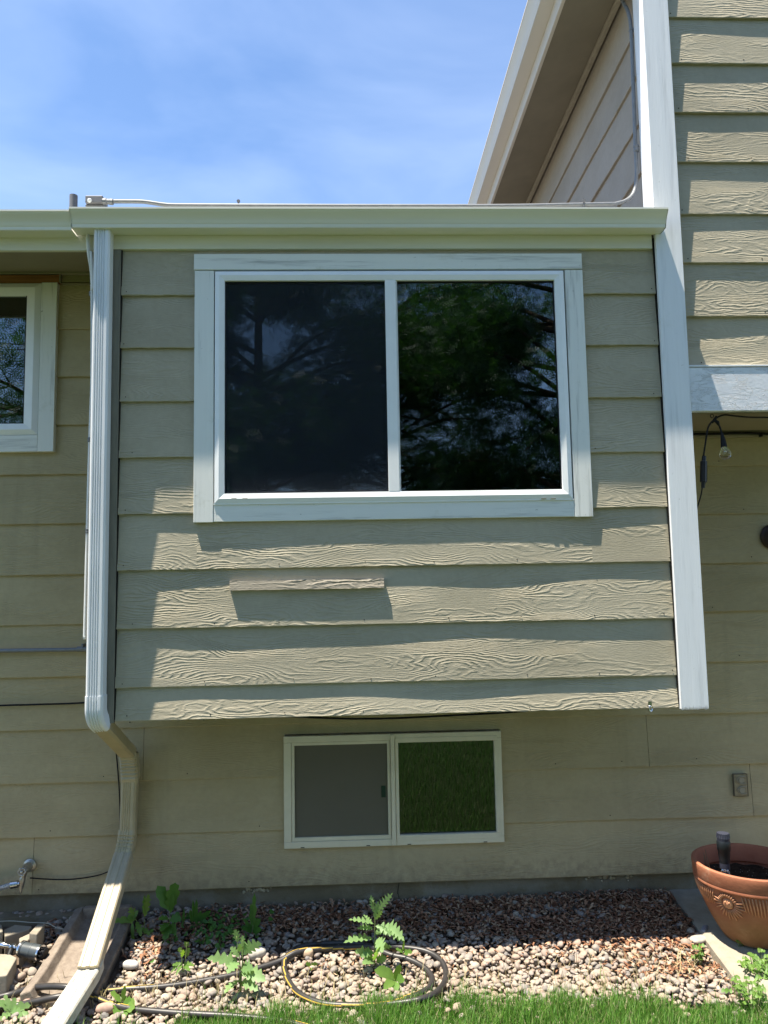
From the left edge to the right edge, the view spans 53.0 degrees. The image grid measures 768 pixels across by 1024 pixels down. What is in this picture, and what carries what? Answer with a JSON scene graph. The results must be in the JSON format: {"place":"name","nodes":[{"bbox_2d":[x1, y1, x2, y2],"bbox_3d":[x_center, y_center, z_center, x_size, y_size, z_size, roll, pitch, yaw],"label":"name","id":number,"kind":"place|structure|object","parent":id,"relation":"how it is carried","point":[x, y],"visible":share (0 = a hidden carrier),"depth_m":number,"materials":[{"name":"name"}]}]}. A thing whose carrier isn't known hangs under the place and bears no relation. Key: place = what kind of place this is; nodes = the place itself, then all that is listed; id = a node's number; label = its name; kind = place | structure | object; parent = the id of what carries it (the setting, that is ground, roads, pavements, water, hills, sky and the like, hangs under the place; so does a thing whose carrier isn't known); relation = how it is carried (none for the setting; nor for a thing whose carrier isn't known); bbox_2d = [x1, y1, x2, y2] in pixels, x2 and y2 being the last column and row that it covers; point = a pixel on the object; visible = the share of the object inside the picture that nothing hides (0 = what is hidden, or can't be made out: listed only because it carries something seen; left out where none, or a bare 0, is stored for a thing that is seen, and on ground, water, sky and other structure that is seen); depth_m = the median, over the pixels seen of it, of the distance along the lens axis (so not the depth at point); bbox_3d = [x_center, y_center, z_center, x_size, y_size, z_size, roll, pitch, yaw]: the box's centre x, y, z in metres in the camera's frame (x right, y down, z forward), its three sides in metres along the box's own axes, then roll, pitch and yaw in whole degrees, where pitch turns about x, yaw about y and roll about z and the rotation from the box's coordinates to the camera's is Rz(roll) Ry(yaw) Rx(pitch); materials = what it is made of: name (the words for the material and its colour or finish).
{"place":"outdoors","nodes":[
{"label":"outdoors","id":0,"kind":"place"},
{"bbox_2d":[0,0,526,208],"label":"sky","id":1,"kind":"structure","parent":0,"point":[165,101],"materials":[{"name":"blue"}]},
{"bbox_2d":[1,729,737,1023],"bbox_3d":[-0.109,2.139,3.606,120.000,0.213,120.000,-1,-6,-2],"label":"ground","id":2,"kind":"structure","parent":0,"point":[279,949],"depth_m":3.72,"materials":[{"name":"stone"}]},
{"bbox_2d":[0,925,2,953],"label":"edging block","id":3,"kind":"object","parent":2,"relation":"on","point":[1,934],"depth_m":3.74,"materials":[{"name":"concrete"}]},
{"bbox_2d":[0,954,16,992],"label":"edging block","id":4,"kind":"object","parent":2,"relation":"on","point":[8,964],"depth_m":3.49,"materials":[{"name":"concrete"}]},
{"bbox_2d":[0,940,48,961],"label":"hose nozzle","id":5,"kind":"object","parent":4,"relation":"on","point":[31,951],"visible":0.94,"depth_m":3.61,"materials":[{"name":"grey metal"}]},
{"bbox_2d":[3,925,31,953],"bbox_3d":[-1.823,2.122,3.817,0.130,0.110,0.106,4,-7,-40],"label":"edging block","id":6,"kind":"object","parent":2,"relation":"on","point":[14,934],"depth_m":3.78,"materials":[{"name":"concrete"}]},
{"bbox_2d":[18,934,28,967],"bbox_3d":[-1.732,2.114,3.707,0.054,0.120,0.106,-1,-6,-2],"label":"edging block","id":7,"kind":"object","parent":2,"relation":"on","point":[22,960],"depth_m":3.66,"materials":[{"name":"concrete"}]},
{"bbox_2d":[29,924,44,944],"bbox_3d":[-1.690,2.103,3.748,0.044,0.140,0.112,-1,-6,-2],"label":"edging block","id":8,"kind":"object","parent":2,"relation":"on","point":[36,934],"depth_m":3.73,"materials":[{"name":"concrete"}]},
{"bbox_2d":[20,904,135,1010],"bbox_3d":[-1.431,2.113,3.674,0.329,0.205,0.650,-1,-6,-2],"label":"splash block","id":9,"kind":"object","parent":2,"relation":"on","point":[65,953],"depth_m":3.66,"materials":[{"name":"concrete"}]},
{"bbox_2d":[0,921,63,928],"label":"ground wire","id":10,"kind":"object","parent":9,"relation":"on","point":[33,922],"visible":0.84,"depth_m":3.92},
{"bbox_2d":[115,894,150,938],"bbox_3d":[-1.257,2.039,3.844,0.195,0.233,0.072,-1,-6,-2],"label":"weed","id":11,"kind":"object","parent":2,"relation":"on","point":[131,917],"visible":0.98,"depth_m":3.86,"materials":[{"name":"green plant"}]},
{"bbox_2d":[156,883,181,940],"bbox_3d":[-1.065,1.982,3.807,0.134,0.273,0.081,-1,-6,-2],"label":"weed","id":12,"kind":"object","parent":2,"relation":"on","point":[168,900],"visible":1,"depth_m":3.82,"materials":[{"name":"green plant"}]},
{"bbox_2d":[242,893,261,933],"bbox_3d":[-0.658,2.013,3.848,0.099,0.197,0.058,-1,-6,-2],"label":"weed","id":13,"kind":"object","parent":2,"relation":"on","point":[253,924],"visible":1,"depth_m":3.86,"materials":[{"name":"green plant"}]},
{"bbox_2d":[0,889,763,1023],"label":"river gravel","id":14,"kind":"structure","parent":2,"relation":"on","point":[491,955],"depth_m":3.58,"materials":[{"name":"beige gravel"}]},
{"bbox_2d":[0,995,30,1020],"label":"weed","id":15,"kind":"object","parent":14,"relation":"on","point":[9,1005],"visible":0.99,"depth_m":3.29,"materials":[{"name":"green plant"}]},
{"bbox_2d":[95,1002,114,1013],"bbox_3d":[-1.188,2.124,3.293,0.090,0.046,0.048,1,-6,-16],"label":"river stone","id":16,"kind":"object","parent":14,"relation":"on","point":[107,1007],"visible":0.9,"depth_m":3.28,"materials":[{"name":"beige stone"}]},
{"bbox_2d":[110,986,134,1015],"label":"weed","id":17,"kind":"object","parent":14,"relation":"on","point":[124,999],"visible":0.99,"depth_m":3.30,"materials":[{"name":"green plant"}]},
{"bbox_2d":[122,960,138,969],"bbox_3d":[-1.189,2.124,3.612,0.080,0.036,0.052,-1,-6,-2],"label":"river stone","id":18,"kind":"object","parent":14,"relation":"on","point":[130,964],"visible":1,"depth_m":3.60,"materials":[{"name":"white stone"}]},
{"bbox_2d":[171,942,193,974],"bbox_3d":[-0.925,2.066,3.550,0.111,0.144,0.058,-1,-6,-2],"label":"weed","id":19,"kind":"object","parent":14,"relation":"on","point":[187,951],"visible":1,"depth_m":3.56,"materials":[{"name":"green plant"}]},
{"bbox_2d":[182,899,210,923],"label":"weed","id":20,"kind":"object","parent":14,"relation":"on","point":[195,915],"visible":0.98,"depth_m":3.94,"materials":[{"name":"green plant"}]},
{"bbox_2d":[149,908,273,962],"bbox_3d":[-0.855,2.088,3.845,0.622,0.087,0.372,0,-6,-13],"label":"ground cover","id":21,"kind":"object","parent":14,"relation":"on","point":[213,927],"visible":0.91,"depth_m":3.85,"materials":[{"name":"green plant"}]},
{"bbox_2d":[0,940,448,1023],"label":"garden hose","id":22,"kind":"object","parent":14,"relation":"on","point":[323,946],"visible":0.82,"depth_m":3.43,"materials":[{"name":"rubber"}]},
{"bbox_2d":[207,929,265,993],"bbox_3d":[-0.647,1.994,3.392,0.260,0.278,0.097,-1,-6,-2],"label":"weed","id":23,"kind":"object","parent":14,"relation":"on","point":[248,971],"visible":1,"depth_m":3.40,"materials":[{"name":"green plant"}]},
{"bbox_2d":[248,946,265,960],"bbox_3d":[-0.608,2.116,3.688,0.087,0.060,0.061,1,-6,-18],"label":"river stone","id":24,"kind":"object","parent":14,"relation":"on","point":[259,953],"visible":0.77,"depth_m":3.67,"materials":[{"name":"white stone"}]},
{"bbox_2d":[303,948,312,957],"bbox_3d":[-0.363,2.108,3.681,0.052,0.044,0.044,-1,-6,-2],"label":"river stone","id":25,"kind":"object","parent":14,"relation":"on","point":[308,952],"visible":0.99,"depth_m":3.67,"materials":[{"name":"beige stone"}]},
{"bbox_2d":[306,961,316,969],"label":"weed","id":26,"kind":"object","parent":14,"relation":"on","point":[308,964],"visible":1,"depth_m":3.59,"materials":[{"name":"green plant"}]},
{"bbox_2d":[344,893,403,966],"bbox_3d":[-0.048,1.959,3.587,0.281,0.334,0.129,-1,-6,-2],"label":"weed","id":27,"kind":"object","parent":14,"relation":"on","point":[390,929],"visible":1,"depth_m":3.58,"materials":[{"name":"green plant"}]},
{"bbox_2d":[44,887,730,985],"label":"leaf litter","id":28,"kind":"object","parent":14,"relation":"on","point":[565,922],"visible":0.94,"depth_m":3.91,"materials":[{"name":"brown plant"}]},
{"bbox_2d":[375,965,404,990],"bbox_3d":[0.025,2.090,3.448,0.136,0.095,0.070,-1,-6,-2],"label":"weed","id":29,"kind":"object","parent":14,"relation":"on","point":[388,975],"visible":0.99,"depth_m":3.46,"materials":[{"name":"green plant"}]},
{"bbox_2d":[689,934,705,943],"bbox_3d":[1.532,2.081,3.748,0.100,0.029,0.065,3,-7,-34],"label":"river stone","id":30,"kind":"object","parent":14,"relation":"on","point":[698,939],"visible":0.93,"depth_m":3.73,"materials":[{"name":"white stone"}]},
{"bbox_2d":[691,943,704,968],"bbox_3d":[1.461,2.063,3.576,0.072,0.117,0.051,3,-7,-33],"label":"clover","id":31,"kind":"object","parent":14,"relation":"on","point":[699,955],"visible":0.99,"depth_m":3.57,"materials":[{"name":"green plant"}]},
{"bbox_2d":[721,974,766,1012],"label":"clover","id":32,"kind":"object","parent":14,"relation":"on","point":[758,988],"visible":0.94,"depth_m":3.23,"materials":[{"name":"green plant"}]},
{"bbox_2d":[0,0,767,1023],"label":"house","id":33,"kind":"structure","parent":2,"relation":"on","point":[470,440],"depth_m":3.93,"materials":[{"name":"paint"}]},
{"bbox_2d":[0,859,35,893],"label":"outdoor faucet","id":34,"kind":"object","parent":33,"relation":"attached to","point":[29,865],"visible":1,"depth_m":3.98,"materials":[{"name":"silver metal"}]},
{"bbox_2d":[0,282,59,452],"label":"corner window","id":35,"kind":"structure","parent":33,"relation":"in","point":[29,331],"depth_m":4.30,"materials":[{"name":"paint"}]},
{"bbox_2d":[0,702,84,705],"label":"black cable","id":36,"kind":"object","parent":33,"relation":"attached to","point":[42,704],"visible":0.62,"depth_m":4.13,"materials":[{"name":"rubber"}]},
{"bbox_2d":[0,234,92,652],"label":"wall conduit","id":37,"kind":"object","parent":33,"relation":"attached to","point":[82,648],"depth_m":3.86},
{"bbox_2d":[69,194,77,206],"bbox_3d":[-1.629,-1.587,4.038,0.041,0.153,0.041,-1,-6,-2],"label":"vent pipe","id":38,"kind":"object","parent":33,"relation":"on","point":[73,200],"visible":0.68,"depth_m":4.03,"materials":[{"name":"grey plastic"}]},
{"bbox_2d":[30,754,119,879],"bbox_3d":[-1.518,1.485,4.013,0.653,0.879,0.270,-5,-7,32],"label":"thin black cable","id":39,"kind":"object","parent":33,"relation":"attached to","point":[119,823],"visible":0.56,"depth_m":4.05,"materials":[{"name":"rubber"}]},
{"bbox_2d":[229,579,383,589],"bbox_3d":[-0.374,0.353,3.755,0.749,0.047,0.027,-1,-6,-2],"label":"wood strip","id":40,"kind":"object","parent":33,"relation":"attached to","point":[307,584],"visible":1,"depth_m":3.74,"materials":[{"name":"paint"}]},
{"bbox_2d":[85,0,638,206],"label":"electrical conduit","id":41,"kind":"object","parent":33,"relation":"attached to","point":[96,201],"visible":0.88,"depth_m":3.96,"materials":[{"name":"grey plastic"}]},
{"bbox_2d":[193,253,592,522],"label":"slider window","id":42,"kind":"structure","parent":33,"relation":"in","point":[327,386],"depth_m":3.88,"materials":[{"name":"paint"}]},
{"bbox_2d":[284,729,503,848],"bbox_3d":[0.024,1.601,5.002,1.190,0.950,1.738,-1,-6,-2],"label":"basement window","id":43,"kind":"structure","parent":33,"relation":"in","point":[411,787],"depth_m":4.16,"materials":[{"name":"beige plastic"}]},
{"bbox_2d":[286,711,519,719],"bbox_3d":[0.059,0.996,3.775,1.326,0.039,0.010,-1,-6,-2],"label":"sagging cable","id":44,"kind":"object","parent":33,"relation":"attached to","point":[385,718],"visible":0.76,"depth_m":3.77,"materials":[{"name":"black rubber"}]},
{"bbox_2d":[648,701,652,711],"bbox_3d":[1.298,0.948,3.750,0.023,0.049,0.015,-1,-6,-2],"label":"pipe clip","id":45,"kind":"object","parent":33,"relation":"attached to","point":[650,705],"visible":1,"depth_m":3.75,"materials":[{"name":"silver metal"}]},
{"bbox_2d":[693,432,767,436],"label":"ceiling cable","id":46,"kind":"object","parent":33,"relation":"attached to","point":[760,434],"visible":0.89,"depth_m":4.40,"materials":[{"name":"black rubber"}]},
{"bbox_2d":[697,414,767,508],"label":"string light","id":47,"kind":"object","parent":33,"relation":"hanging from","point":[725,453],"visible":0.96,"depth_m":3.92,"materials":[{"name":"black rubber"},{"name":"plastic"},{"name":"clear glass"}]},
{"bbox_2d":[732,773,748,796],"bbox_3d":[1.958,1.499,4.228,0.077,0.119,0.021,-1,-6,-2],"label":"outlet cover","id":48,"kind":"object","parent":33,"relation":"attached to","point":[740,784],"visible":1,"depth_m":4.22,"materials":[{"name":"paint"}]},
{"bbox_2d":[760,525,767,547],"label":"wall lantern","id":49,"kind":"object","parent":33,"relation":"attached to","point":[764,536],"depth_m":4.36,"materials":[{"name":"brown metal"}]},
{"bbox_2d":[6,943,764,1019],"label":"dry grass","id":50,"kind":"structure","parent":2,"relation":"on","point":[328,977],"depth_m":3.45,"materials":[{"name":"plant"}]},
{"bbox_2d":[5,968,767,1023],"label":"grass","id":51,"kind":"structure","parent":2,"relation":"on","point":[574,1012],"depth_m":3.19,"materials":[{"name":"green plant"}]},
{"bbox_2d":[395,941,411,955],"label":"weed","id":52,"kind":"object","parent":2,"relation":"on","point":[407,952],"visible":0.95,"depth_m":3.67,"materials":[{"name":"green plant"}]},
{"bbox_2d":[669,889,767,1015],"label":"patio","id":53,"kind":"structure","parent":0,"point":[726,951],"depth_m":3.70,"materials":[{"name":"concrete"}]},
{"bbox_2d":[701,925,707,931],"bbox_3d":[1.590,2.069,3.817,0.032,0.028,0.086,-4,-6,30],"label":"river stone","id":54,"kind":"object","parent":53,"relation":"on","point":[704,928],"visible":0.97,"depth_m":3.80,"materials":[{"name":"grey stone"}]},
{"bbox_2d":[691,843,767,948],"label":"clay pot","id":55,"kind":"object","parent":53,"relation":"on","point":[736,900],"visible":0.98,"depth_m":3.63,"materials":[{"name":"ceramic"}]},
{"bbox_2d":[704,849,709,867],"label":"dry stems","id":56,"kind":"object","parent":55,"relation":"on","point":[705,860],"visible":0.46,"depth_m":3.79,"materials":[{"name":"brown plant"}]},
{"bbox_2d":[716,831,730,874],"bbox_3d":[1.641,1.705,3.707,0.064,0.311,0.064,-1,-6,-2],"label":"solar stake light","id":57,"kind":"object","parent":55,"relation":"in","point":[723,842],"visible":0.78,"depth_m":3.69,"materials":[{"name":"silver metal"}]},
{"bbox_2d":[737,948,767,979],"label":"clover","id":58,"kind":"object","parent":53,"relation":"on","point":[758,963],"visible":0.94,"depth_m":3.45,"materials":[{"name":"green plant"}]}
]}

